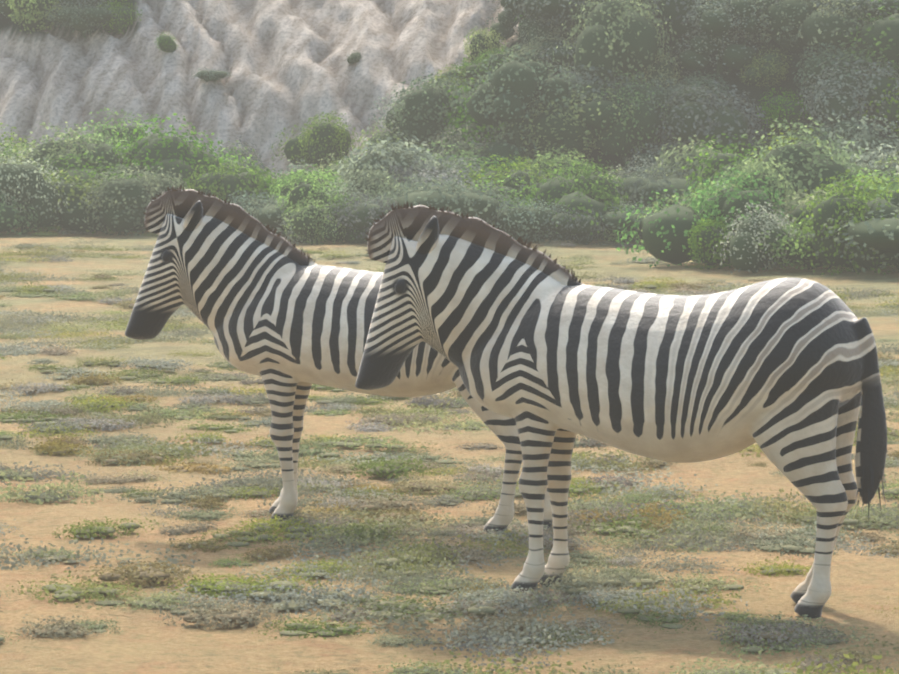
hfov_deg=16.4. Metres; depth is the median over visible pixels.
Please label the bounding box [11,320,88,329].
herb
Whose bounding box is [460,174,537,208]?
bush
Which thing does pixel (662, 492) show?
herb
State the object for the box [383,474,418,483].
scrub
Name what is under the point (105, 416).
scrub
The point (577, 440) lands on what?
scrub
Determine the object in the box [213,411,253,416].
scrub
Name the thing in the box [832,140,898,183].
bush
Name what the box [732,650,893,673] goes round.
herb
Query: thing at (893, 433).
scrub
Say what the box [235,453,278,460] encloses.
scrub
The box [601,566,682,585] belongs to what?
scrub
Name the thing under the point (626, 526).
ground plant patch
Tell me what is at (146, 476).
herb
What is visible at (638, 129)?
bush
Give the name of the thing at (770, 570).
scrub
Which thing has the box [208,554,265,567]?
scrub
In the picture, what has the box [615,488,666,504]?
scrub
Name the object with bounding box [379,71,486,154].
bush
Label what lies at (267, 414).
scrub
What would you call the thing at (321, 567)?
scrub
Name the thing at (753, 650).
scrub
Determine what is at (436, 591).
scrub
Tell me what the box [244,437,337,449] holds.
scrub
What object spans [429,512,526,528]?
scrub
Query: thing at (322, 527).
scrub
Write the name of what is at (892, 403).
herb
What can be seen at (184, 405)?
scrub
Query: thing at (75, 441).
scrub
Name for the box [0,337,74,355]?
herb
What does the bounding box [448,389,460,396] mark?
scrub
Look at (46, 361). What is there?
scrub
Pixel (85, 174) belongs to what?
bush
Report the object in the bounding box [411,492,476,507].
scrub
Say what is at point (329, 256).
scrub
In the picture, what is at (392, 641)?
scrub
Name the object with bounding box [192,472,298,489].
scrub
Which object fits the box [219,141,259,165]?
bush
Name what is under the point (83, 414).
scrub
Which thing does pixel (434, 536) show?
herb
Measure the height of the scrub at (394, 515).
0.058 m
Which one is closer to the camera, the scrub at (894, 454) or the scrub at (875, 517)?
the scrub at (875, 517)
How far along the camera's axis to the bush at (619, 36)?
48.31 m
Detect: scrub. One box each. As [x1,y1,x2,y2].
[0,283,25,290]
[0,286,19,292]
[0,343,26,350]
[0,349,44,356]
[0,379,35,390]
[0,398,70,415]
[0,406,50,414]
[0,407,82,424]
[0,408,38,418]
[0,429,27,440]
[0,467,42,480]
[0,519,21,540]
[0,630,19,643]
[4,399,95,408]
[5,290,53,296]
[6,382,78,394]
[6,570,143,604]
[7,243,46,248]
[7,290,74,297]
[9,485,85,502]
[12,415,87,434]
[12,544,96,561]
[14,284,65,293]
[14,614,99,639]
[20,284,78,292]
[21,362,85,372]
[25,357,58,363]
[30,403,85,416]
[30,435,96,455]
[31,231,59,236]
[31,444,90,454]
[38,345,80,355]
[38,367,115,379]
[42,435,86,444]
[45,382,101,391]
[47,291,99,300]
[49,400,118,415]
[51,514,158,539]
[53,289,96,295]
[53,417,94,424]
[55,228,96,233]
[63,391,115,401]
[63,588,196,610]
[64,371,124,385]
[66,392,134,411]
[66,616,122,635]
[69,416,142,431]
[70,441,185,465]
[71,412,100,420]
[73,430,158,445]
[74,355,128,366]
[74,485,145,495]
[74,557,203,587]
[80,469,155,484]
[82,445,157,456]
[84,432,159,448]
[85,411,124,420]
[85,448,177,466]
[86,392,157,403]
[90,285,111,288]
[91,274,110,278]
[92,290,129,297]
[97,289,135,293]
[97,295,136,304]
[100,385,145,394]
[102,365,176,380]
[106,282,124,285]
[106,396,160,409]
[112,298,135,308]
[115,561,192,577]
[116,403,156,411]
[116,483,231,505]
[117,353,194,371]
[118,484,169,498]
[125,358,154,364]
[137,405,181,413]
[138,406,210,420]
[140,458,170,465]
[142,375,205,385]
[144,440,192,457]
[145,484,254,502]
[145,594,246,616]
[154,459,235,474]
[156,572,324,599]
[159,518,217,535]
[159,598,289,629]
[165,503,242,521]
[166,535,229,552]
[168,400,222,412]
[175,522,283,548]
[177,421,260,433]
[177,428,230,441]
[179,390,243,404]
[180,491,227,508]
[181,458,219,465]
[183,369,221,376]
[187,370,254,381]
[187,386,243,395]
[188,368,214,371]
[189,573,333,599]
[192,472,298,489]
[194,433,223,443]
[200,412,261,421]
[203,371,249,378]
[206,454,280,472]
[207,357,234,368]
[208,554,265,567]
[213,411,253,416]
[213,447,278,462]
[215,484,315,499]
[219,442,251,448]
[224,390,268,404]
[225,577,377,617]
[226,415,271,427]
[230,390,268,405]
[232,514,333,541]
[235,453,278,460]
[236,508,270,518]
[237,418,270,424]
[238,377,262,384]
[238,405,266,414]
[240,502,370,526]
[241,541,299,560]
[244,435,308,447]
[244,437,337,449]
[246,580,421,615]
[250,410,271,418]
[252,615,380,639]
[258,406,270,413]
[261,440,361,459]
[266,504,362,524]
[273,486,309,495]
[274,558,370,581]
[278,667,358,673]
[280,469,379,485]
[281,510,361,525]
[294,518,353,535]
[297,477,356,491]
[298,479,338,490]
[299,448,429,465]
[300,515,358,528]
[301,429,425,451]
[304,408,352,416]
[306,250,326,253]
[307,393,334,400]
[307,500,361,515]
[308,393,373,405]
[308,433,340,443]
[311,384,351,392]
[311,533,354,542]
[315,462,368,474]
[316,479,373,490]
[318,458,374,471]
[319,251,360,258]
[319,496,379,510]
[320,485,427,501]
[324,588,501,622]
[325,402,358,411]
[326,604,372,622]
[329,515,415,541]
[331,394,392,404]
[332,502,402,519]
[333,261,347,263]
[340,491,440,513]
[341,434,378,441]
[344,450,432,479]
[345,418,394,431]
[346,531,399,543]
[347,260,361,264]
[348,483,399,492]
[352,253,368,256]
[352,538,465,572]
[354,406,388,412]
[356,409,440,425]
[357,508,440,523]
[361,576,442,595]
[364,395,400,400]
[366,562,430,577]
[366,629,450,647]
[368,411,442,423]
[371,395,409,399]
[372,450,424,460]
[372,658,487,673]
[379,544,453,556]
[381,522,429,534]
[381,573,504,597]
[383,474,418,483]
[383,477,425,493]
[386,569,461,591]
[387,457,448,470]
[388,406,453,415]
[389,475,477,494]
[392,565,512,594]
[393,451,479,468]
[397,527,460,537]
[398,660,499,673]
[401,538,470,564]
[404,394,462,407]
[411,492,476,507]
[418,480,518,502]
[423,594,547,617]
[426,396,467,409]
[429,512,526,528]
[430,522,543,542]
[433,416,489,430]
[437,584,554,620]
[440,578,552,606]
[442,543,501,563]
[443,409,473,413]
[446,423,461,429]
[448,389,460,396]
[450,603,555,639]
[452,477,521,499]
[453,442,502,450]
[453,467,502,481]
[454,579,499,598]
[460,524,597,547]
[462,461,520,474]
[477,479,571,496]
[478,498,526,515]
[494,620,623,646]
[500,528,569,542]
[507,582,569,606]
[512,546,617,569]
[513,522,569,531]
[516,531,595,550]
[523,242,543,247]
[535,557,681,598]
[543,613,622,630]
[544,518,599,535]
[544,568,643,590]
[549,587,589,602]
[551,241,576,246]
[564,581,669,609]
[567,502,650,525]
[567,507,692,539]
[568,479,623,496]
[568,489,634,512]
[568,501,619,522]
[568,507,630,525]
[570,665,653,673]
[571,452,591,459]
[571,458,595,468]
[571,477,592,483]
[574,437,605,447]
[577,435,607,446]
[577,553,644,566]
[583,474,650,489]
[585,564,648,580]
[587,594,667,617]
[589,453,632,464]
[590,281,616,286]
[594,240,624,244]
[597,555,645,565]
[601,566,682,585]
[602,497,686,512]
[604,282,631,289]
[606,499,643,508]
[610,284,642,287]
[611,277,641,283]
[613,243,640,246]
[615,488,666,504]
[616,494,752,521]
[618,463,661,471]
[620,607,705,632]
[624,500,695,522]
[627,256,664,263]
[629,280,670,289]
[630,288,655,292]
[636,456,676,465]
[640,289,672,293]
[641,487,696,500]
[641,514,684,532]
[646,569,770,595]
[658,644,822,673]
[663,282,714,289]
[663,512,753,534]
[668,507,729,520]
[669,493,788,518]
[672,524,733,536]
[673,287,698,291]
[679,496,760,513]
[684,287,723,295]
[689,264,718,268]
[705,284,740,290]
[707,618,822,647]
[712,621,822,655]
[714,609,771,625]
[715,615,860,647]
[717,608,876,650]
[724,525,801,542]
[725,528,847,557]
[736,519,790,528]
[739,556,811,576]
[745,461,767,466]
[752,616,807,641]
[754,617,850,643]
[770,509,880,528]
[774,519,861,539]
[789,653,856,673]
[794,501,898,530]
[802,503,890,513]
[814,646,886,665]
[815,501,898,528]
[847,528,888,542]
[853,458,898,467]
[857,427,898,437]
[869,538,898,556]
[876,339,898,342]
[876,474,898,498]
[877,352,892,358]
[877,657,898,672]
[878,359,898,367]
[886,448,898,462]
[886,453,898,467]
[887,439,898,444]
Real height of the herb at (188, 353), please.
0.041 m
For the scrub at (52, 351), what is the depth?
24.17 m
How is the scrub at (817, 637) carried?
on the terrain ground
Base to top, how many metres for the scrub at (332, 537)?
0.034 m
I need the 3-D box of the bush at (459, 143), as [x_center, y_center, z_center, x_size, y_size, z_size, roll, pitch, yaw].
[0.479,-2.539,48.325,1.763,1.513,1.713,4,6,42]
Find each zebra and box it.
[125,185,552,534]
[355,202,888,617]
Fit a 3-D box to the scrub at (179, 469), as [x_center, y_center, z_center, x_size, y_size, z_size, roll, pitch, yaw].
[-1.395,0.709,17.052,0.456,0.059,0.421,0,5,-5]
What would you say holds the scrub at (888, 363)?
on the terrain ground
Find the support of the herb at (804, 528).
on the terrain ground
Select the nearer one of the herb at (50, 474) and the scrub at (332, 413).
the herb at (50, 474)
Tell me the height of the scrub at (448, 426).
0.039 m
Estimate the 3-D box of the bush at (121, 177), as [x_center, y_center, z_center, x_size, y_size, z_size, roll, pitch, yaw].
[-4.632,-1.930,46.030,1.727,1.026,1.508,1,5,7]
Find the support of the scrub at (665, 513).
on the terrain ground
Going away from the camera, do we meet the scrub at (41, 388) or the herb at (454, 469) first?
the herb at (454, 469)
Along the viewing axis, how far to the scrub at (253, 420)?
19.32 m
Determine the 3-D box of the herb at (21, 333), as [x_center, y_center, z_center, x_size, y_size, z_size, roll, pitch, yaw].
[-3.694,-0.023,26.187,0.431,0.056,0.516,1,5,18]
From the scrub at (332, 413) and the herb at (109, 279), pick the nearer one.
the scrub at (332, 413)
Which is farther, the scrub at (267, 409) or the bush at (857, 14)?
the bush at (857, 14)
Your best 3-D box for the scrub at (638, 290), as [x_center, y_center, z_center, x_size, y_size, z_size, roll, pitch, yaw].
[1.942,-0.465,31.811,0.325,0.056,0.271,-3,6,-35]
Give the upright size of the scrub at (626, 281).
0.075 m
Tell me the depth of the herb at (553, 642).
11.66 m
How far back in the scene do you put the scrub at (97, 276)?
34.27 m
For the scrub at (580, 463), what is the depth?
17.21 m
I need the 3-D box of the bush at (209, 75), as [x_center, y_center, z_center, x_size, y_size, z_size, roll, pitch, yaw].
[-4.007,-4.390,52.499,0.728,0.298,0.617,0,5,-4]
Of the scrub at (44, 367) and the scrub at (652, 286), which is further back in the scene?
the scrub at (652, 286)
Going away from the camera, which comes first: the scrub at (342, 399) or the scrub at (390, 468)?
the scrub at (390, 468)
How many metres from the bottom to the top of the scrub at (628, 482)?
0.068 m
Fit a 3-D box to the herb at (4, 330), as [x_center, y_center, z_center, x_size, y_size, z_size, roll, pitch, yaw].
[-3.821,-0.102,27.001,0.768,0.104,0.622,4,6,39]
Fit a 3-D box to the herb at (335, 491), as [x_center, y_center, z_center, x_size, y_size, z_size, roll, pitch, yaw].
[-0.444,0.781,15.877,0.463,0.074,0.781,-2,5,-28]
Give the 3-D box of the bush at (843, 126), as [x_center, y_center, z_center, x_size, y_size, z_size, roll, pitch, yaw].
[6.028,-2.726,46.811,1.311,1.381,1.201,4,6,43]
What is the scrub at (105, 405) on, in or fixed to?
on the terrain ground
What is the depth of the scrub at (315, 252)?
40.67 m
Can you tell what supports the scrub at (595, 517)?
on the terrain ground
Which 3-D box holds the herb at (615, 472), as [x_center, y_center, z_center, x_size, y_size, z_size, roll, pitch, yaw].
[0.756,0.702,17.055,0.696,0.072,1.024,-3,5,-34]
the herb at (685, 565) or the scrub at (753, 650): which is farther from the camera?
the herb at (685, 565)
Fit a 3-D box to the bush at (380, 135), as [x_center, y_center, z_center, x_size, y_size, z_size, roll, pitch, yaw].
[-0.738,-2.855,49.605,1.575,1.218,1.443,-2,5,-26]
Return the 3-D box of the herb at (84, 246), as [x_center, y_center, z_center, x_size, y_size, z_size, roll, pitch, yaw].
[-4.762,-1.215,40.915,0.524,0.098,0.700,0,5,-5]
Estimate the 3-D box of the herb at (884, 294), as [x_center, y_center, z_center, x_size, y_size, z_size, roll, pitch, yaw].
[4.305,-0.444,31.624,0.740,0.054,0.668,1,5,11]
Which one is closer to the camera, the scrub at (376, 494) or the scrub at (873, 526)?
the scrub at (873, 526)
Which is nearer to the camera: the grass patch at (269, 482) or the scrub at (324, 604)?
the scrub at (324, 604)
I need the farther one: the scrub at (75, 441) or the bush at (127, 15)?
the bush at (127, 15)
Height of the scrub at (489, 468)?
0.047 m
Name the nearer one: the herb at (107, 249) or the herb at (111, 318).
the herb at (111, 318)
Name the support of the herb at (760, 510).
on the terrain ground
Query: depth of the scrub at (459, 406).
20.46 m
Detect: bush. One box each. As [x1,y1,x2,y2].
[0,0,17,22]
[0,121,110,228]
[0,123,34,155]
[0,139,39,162]
[0,140,17,153]
[0,140,32,155]
[0,148,71,234]
[0,149,39,231]
[0,194,45,234]
[5,0,61,32]
[31,170,114,233]
[31,179,61,232]
[34,153,131,233]
[34,163,163,235]
[43,1,121,37]
[44,122,139,177]
[55,0,114,7]
[73,108,159,155]
[96,172,144,232]
[97,0,142,34]
[110,113,240,188]
[136,166,187,232]
[154,32,177,52]
[184,159,236,199]
[191,67,231,82]
[202,159,279,203]
[212,148,260,175]
[215,136,274,178]
[217,152,269,180]
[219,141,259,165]
[227,189,284,217]
[241,193,292,237]
[246,171,295,202]
[263,168,300,181]
[268,111,362,171]
[269,164,346,201]
[275,159,321,180]
[275,171,341,233]
[276,209,325,243]
[282,196,346,244]
[311,152,359,180]
[316,155,352,173]
[316,192,368,243]
[318,154,360,186]
[320,180,375,204]
[322,191,397,242]
[332,161,400,201]
[337,131,441,180]
[346,50,361,63]
[352,122,437,158]
[359,174,436,202]
[363,190,401,207]
[367,78,472,132]
[370,171,523,226]
[378,158,446,187]
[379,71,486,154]
[385,146,437,162]
[401,164,477,187]
[416,150,486,186]
[419,141,528,181]
[421,124,533,162]
[423,64,475,90]
[439,78,507,148]
[449,46,519,87]
[450,155,520,174]
[451,43,597,169]
[454,154,560,191]
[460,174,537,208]
[463,27,505,61]
[480,0,538,43]
[486,196,575,243]
[487,157,553,190]
[489,199,515,226]
[491,30,576,73]
[496,167,636,207]
[504,0,646,37]
[511,86,634,165]
[515,9,568,47]
[515,158,629,243]
[518,184,536,206]
[522,146,595,181]
[524,61,634,155]
[531,39,576,73]
[541,205,609,244]
[553,0,677,89]
[585,69,673,168]
[591,157,705,211]
[592,197,663,243]
[596,198,660,239]
[598,167,636,183]
[600,209,639,244]
[604,72,735,146]
[609,155,664,180]
[613,168,792,266]
[623,138,682,173]
[624,228,642,241]
[634,171,745,263]
[639,0,701,54]
[643,0,754,51]
[645,135,726,178]
[653,78,767,158]
[665,0,769,75]
[673,179,718,203]
[677,70,731,99]
[682,133,763,201]
[687,213,739,269]
[697,163,746,193]
[711,172,738,197]
[713,202,800,273]
[725,149,800,216]
[726,117,879,206]
[735,0,777,48]
[738,46,792,90]
[744,0,830,11]
[746,0,875,57]
[748,127,832,162]
[754,221,854,270]
[755,87,810,132]
[759,224,782,271]
[772,189,833,231]
[774,120,831,146]
[789,198,898,272]
[792,41,877,98]
[794,177,898,274]
[797,55,898,130]
[801,168,896,230]
[805,0,898,19]
[806,113,898,166]
[809,0,878,47]
[811,109,891,145]
[817,178,885,198]
[824,36,898,87]
[824,170,891,196]
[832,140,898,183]
[836,0,898,75]
[850,156,898,185]
[857,78,898,136]
[862,174,898,206]
[877,152,898,166]
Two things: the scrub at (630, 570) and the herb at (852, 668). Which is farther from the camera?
the scrub at (630, 570)
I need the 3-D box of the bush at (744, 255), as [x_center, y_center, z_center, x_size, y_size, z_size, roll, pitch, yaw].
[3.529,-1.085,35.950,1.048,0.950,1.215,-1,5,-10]
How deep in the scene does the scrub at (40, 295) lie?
31.12 m
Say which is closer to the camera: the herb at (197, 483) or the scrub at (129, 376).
the herb at (197, 483)
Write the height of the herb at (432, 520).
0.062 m
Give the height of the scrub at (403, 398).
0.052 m
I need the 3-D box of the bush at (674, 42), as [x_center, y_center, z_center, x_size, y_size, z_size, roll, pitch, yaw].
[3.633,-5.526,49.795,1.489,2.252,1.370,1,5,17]
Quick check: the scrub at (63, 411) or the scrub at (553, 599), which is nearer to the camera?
the scrub at (553, 599)
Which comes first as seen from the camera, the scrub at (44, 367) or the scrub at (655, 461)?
the scrub at (655, 461)
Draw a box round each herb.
[0,243,58,249]
[0,246,66,256]
[0,250,24,255]
[0,253,51,261]
[0,258,12,264]
[0,268,42,276]
[0,270,46,284]
[0,271,46,278]
[0,280,24,284]
[0,308,61,320]
[0,309,48,315]
[0,313,60,326]
[0,318,45,333]
[0,321,32,328]
[0,324,43,332]
[0,330,36,339]
[0,332,28,339]
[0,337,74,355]
[0,382,39,406]
[0,433,39,449]
[0,438,36,448]
[0,461,102,485]
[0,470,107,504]
[0,533,200,570]
[2,327,60,337]
[2,329,104,338]
[5,309,90,319]
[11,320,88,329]
[12,272,87,281]
[12,315,71,324]
[14,337,83,345]
[15,422,103,438]
[18,274,43,281]
[22,328,115,334]
[24,254,74,261]
[28,415,151,424]
[34,322,85,331]
[37,248,93,255]
[39,313,117,322]
[41,254,70,258]
[47,330,172,347]
[48,329,99,333]
[52,288,86,293]
[61,252,97,257]
[62,290,136,302]
[63,243,140,251]
[64,434,181,456]
[66,240,106,248]
[66,340,123,350]
[69,273,131,281]
[70,317,128,322]
[74,340,129,349]
[76,251,111,257]
[77,318,178,330]
[77,404,173,428]
[78,336,144,342]
[79,336,128,342]
[81,371,161,381]
[82,269,145,275]
[85,314,126,321]
[88,315,129,326]
[89,380,190,397]
[90,309,130,314]
[91,447,193,466]
[98,329,209,342]
[100,435,270,457]
[101,251,136,255]
[101,319,183,330]
[105,253,145,258]
[106,434,226,459]
[110,284,141,290]
[112,330,194,341]
[115,468,172,482]
[118,310,192,323]
[122,245,153,250]
[130,374,187,384]
[138,502,213,517]
[140,381,205,396]
[144,579,281,608]
[154,402,249,423]
[154,472,308,493]
[162,326,210,336]
[163,321,206,329]
[164,323,212,335]
[166,338,214,342]
[166,349,217,356]
[172,306,194,316]
[172,319,207,330]
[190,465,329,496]
[194,361,244,372]
[209,383,266,395]
[235,555,400,587]
[237,468,329,481]
[253,401,344,414]
[258,487,356,510]
[266,452,356,471]
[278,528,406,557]
[281,587,468,633]
[290,540,507,574]
[295,515,438,547]
[312,476,416,502]
[316,511,471,540]
[324,507,456,543]
[325,548,400,567]
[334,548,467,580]
[334,563,437,583]
[339,509,464,531]
[344,399,449,417]
[357,402,484,434]
[358,403,449,416]
[370,441,439,455]
[376,556,456,574]
[385,528,504,543]
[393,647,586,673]
[399,621,561,671]
[404,465,461,476]
[415,460,503,475]
[425,398,470,408]
[426,393,462,399]
[427,529,575,557]
[434,409,476,414]
[435,467,519,488]
[444,611,622,654]
[445,613,602,653]
[471,543,577,563]
[479,454,504,461]
[493,587,579,615]
[496,476,623,491]
[500,453,673,479]
[502,629,583,647]
[515,532,649,548]
[540,240,572,245]
[549,659,639,673]
[557,254,594,259]
[557,260,587,266]
[559,263,601,269]
[563,259,593,264]
[563,558,640,578]
[568,483,708,504]
[569,271,604,279]
[571,448,654,473]
[573,534,687,547]
[576,474,717,502]
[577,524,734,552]
[583,503,772,526]
[584,275,638,281]
[592,497,730,522]
[594,538,673,564]
[594,579,748,620]
[610,261,625,264]
[618,552,739,574]
[625,582,739,613]
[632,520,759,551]
[640,276,689,283]
[642,289,692,295]
[653,511,773,542]
[654,290,709,295]
[657,528,774,552]
[672,486,813,523]
[697,279,728,283]
[701,279,756,287]
[718,488,815,520]
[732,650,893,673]
[733,492,806,507]
[739,442,765,456]
[745,519,864,547]
[755,270,790,274]
[762,534,897,557]
[802,505,898,528]
[828,286,884,299]
[832,288,853,297]
[841,285,895,295]
[843,289,898,296]
[847,500,898,528]
[848,303,877,309]
[850,306,898,315]
[851,308,885,315]
[853,424,896,445]
[856,427,898,438]
[856,627,898,655]
[857,410,897,422]
[861,504,898,532]
[863,534,898,555]
[868,309,898,315]
[870,298,898,307]
[872,597,898,616]
[875,296,898,309]
[876,342,898,353]
[878,353,898,368]
[879,363,897,373]
[879,365,898,377]
[880,368,898,387]
[880,371,898,384]
[881,368,898,384]
[883,393,898,407]
[883,394,897,405]
[884,471,898,483]
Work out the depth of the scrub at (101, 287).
32.74 m
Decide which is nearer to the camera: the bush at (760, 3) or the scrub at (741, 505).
the scrub at (741, 505)
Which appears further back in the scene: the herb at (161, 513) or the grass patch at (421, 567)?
the herb at (161, 513)
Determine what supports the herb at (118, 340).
on the terrain ground
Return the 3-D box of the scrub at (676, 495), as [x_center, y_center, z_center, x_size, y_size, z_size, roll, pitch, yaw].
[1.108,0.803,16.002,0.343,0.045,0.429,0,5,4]
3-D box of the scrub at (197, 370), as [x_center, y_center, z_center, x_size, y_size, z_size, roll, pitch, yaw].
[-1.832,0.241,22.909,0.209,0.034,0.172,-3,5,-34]
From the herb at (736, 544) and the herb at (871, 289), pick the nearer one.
the herb at (736, 544)
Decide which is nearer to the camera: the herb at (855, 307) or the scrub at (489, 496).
the scrub at (489, 496)
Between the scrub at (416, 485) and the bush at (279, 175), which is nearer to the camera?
the scrub at (416, 485)
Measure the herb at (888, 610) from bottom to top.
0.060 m
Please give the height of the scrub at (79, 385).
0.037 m
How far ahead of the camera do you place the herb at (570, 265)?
37.99 m
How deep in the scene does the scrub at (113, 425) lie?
18.88 m
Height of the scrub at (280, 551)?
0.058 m
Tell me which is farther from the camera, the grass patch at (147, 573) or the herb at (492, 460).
the herb at (492, 460)
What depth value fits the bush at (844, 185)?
38.77 m
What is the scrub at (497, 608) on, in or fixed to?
on the terrain ground
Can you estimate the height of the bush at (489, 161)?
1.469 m
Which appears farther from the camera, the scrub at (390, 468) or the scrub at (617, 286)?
the scrub at (617, 286)
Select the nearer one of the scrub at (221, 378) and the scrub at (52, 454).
the scrub at (52, 454)
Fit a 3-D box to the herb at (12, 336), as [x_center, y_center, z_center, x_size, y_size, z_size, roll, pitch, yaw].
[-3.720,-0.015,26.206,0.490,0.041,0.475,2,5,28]
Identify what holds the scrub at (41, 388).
on the terrain ground
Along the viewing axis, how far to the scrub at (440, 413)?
19.89 m
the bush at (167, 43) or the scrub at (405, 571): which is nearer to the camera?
the scrub at (405, 571)
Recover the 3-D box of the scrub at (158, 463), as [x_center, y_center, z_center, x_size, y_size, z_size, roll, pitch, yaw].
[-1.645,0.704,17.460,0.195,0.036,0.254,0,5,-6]
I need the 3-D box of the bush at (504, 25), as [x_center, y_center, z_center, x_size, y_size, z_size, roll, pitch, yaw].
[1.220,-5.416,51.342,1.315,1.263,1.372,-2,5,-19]
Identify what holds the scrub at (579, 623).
on the terrain ground
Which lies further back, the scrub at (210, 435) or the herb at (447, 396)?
the herb at (447, 396)
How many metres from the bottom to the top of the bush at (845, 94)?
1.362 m
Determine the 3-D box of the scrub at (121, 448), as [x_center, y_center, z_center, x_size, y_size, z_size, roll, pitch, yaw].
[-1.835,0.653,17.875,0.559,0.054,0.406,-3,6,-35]
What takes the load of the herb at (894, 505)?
on the terrain ground
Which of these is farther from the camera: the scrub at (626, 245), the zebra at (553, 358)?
the scrub at (626, 245)
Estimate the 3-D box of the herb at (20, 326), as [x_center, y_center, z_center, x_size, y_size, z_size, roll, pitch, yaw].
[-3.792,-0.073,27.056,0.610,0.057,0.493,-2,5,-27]
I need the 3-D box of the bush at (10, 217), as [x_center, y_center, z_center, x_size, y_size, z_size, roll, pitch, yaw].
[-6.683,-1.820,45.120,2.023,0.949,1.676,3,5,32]
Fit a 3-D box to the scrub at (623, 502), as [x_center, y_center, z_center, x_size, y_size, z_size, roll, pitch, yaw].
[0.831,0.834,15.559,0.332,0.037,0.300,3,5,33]
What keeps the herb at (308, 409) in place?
on the terrain ground
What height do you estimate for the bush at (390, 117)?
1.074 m
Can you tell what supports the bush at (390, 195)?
on the terrain ground
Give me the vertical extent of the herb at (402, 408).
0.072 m
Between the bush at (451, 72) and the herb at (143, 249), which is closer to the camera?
the herb at (143, 249)
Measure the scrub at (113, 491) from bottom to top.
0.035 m
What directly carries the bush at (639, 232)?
on the terrain ground
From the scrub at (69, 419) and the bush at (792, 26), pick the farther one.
the bush at (792, 26)
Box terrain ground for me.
[0,0,898,673]
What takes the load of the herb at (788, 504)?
on the terrain ground
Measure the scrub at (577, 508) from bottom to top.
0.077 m
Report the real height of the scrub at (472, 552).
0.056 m
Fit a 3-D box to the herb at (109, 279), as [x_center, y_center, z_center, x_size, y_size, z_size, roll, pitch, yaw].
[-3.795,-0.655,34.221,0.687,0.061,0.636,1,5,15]
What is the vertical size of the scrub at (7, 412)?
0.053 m
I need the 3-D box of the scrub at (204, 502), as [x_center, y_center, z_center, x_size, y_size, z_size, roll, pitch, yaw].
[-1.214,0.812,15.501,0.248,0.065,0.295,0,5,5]
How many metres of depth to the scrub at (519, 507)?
15.20 m
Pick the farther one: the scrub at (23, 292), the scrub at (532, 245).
the scrub at (532, 245)
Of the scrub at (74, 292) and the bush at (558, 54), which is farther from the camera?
the bush at (558, 54)
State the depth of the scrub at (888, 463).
17.16 m
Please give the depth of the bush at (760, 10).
48.44 m
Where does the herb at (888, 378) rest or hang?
on the terrain ground
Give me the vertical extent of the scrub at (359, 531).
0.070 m
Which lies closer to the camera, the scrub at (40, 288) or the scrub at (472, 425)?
the scrub at (472, 425)
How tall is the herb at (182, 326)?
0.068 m
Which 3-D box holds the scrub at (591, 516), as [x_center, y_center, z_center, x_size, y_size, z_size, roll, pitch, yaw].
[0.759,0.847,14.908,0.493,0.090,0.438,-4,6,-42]
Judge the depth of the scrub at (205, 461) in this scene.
17.46 m
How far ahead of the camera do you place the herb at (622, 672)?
10.98 m
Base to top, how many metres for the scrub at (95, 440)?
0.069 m
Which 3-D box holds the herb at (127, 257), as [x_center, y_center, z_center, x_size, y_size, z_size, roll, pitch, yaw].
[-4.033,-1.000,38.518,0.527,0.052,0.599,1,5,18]
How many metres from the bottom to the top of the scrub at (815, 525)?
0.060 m
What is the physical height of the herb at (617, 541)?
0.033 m
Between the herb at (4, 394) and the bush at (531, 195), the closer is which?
the herb at (4, 394)
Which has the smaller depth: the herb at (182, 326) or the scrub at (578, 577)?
the scrub at (578, 577)
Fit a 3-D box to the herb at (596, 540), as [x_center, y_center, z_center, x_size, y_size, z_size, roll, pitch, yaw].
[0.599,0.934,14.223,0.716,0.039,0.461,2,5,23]
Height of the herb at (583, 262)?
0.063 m
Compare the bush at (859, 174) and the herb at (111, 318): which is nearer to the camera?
the herb at (111, 318)
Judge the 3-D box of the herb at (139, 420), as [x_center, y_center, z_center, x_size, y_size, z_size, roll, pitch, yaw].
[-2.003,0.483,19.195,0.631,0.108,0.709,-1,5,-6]
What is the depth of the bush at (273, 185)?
45.85 m
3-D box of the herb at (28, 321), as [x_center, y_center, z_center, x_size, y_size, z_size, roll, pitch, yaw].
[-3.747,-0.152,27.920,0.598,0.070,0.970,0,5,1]
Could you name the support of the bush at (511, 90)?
on the terrain ground
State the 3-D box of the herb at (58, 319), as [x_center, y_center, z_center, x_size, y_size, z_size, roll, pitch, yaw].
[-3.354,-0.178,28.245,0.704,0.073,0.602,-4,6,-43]
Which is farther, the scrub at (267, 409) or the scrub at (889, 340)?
the scrub at (889, 340)
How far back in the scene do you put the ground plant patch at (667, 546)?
14.20 m
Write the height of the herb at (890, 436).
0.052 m
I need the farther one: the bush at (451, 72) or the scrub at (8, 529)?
the bush at (451, 72)
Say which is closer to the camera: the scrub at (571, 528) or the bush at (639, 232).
the scrub at (571, 528)
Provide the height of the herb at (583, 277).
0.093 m
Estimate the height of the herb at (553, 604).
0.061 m
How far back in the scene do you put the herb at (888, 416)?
19.80 m
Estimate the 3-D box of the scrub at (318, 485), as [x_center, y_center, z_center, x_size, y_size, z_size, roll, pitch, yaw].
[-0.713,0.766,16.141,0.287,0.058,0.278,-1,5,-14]
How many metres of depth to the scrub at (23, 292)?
31.43 m
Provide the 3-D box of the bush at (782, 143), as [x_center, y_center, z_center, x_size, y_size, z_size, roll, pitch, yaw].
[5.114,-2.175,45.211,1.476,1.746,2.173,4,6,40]
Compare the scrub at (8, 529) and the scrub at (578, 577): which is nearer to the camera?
the scrub at (578, 577)
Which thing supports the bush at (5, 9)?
on the terrain ground
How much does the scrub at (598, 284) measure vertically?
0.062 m
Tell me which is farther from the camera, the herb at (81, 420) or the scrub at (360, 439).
the herb at (81, 420)
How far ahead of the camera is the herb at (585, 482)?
16.33 m
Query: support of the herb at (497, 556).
on the terrain ground
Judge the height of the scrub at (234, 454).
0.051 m
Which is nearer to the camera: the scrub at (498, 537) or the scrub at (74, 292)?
the scrub at (498, 537)
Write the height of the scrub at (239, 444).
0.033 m

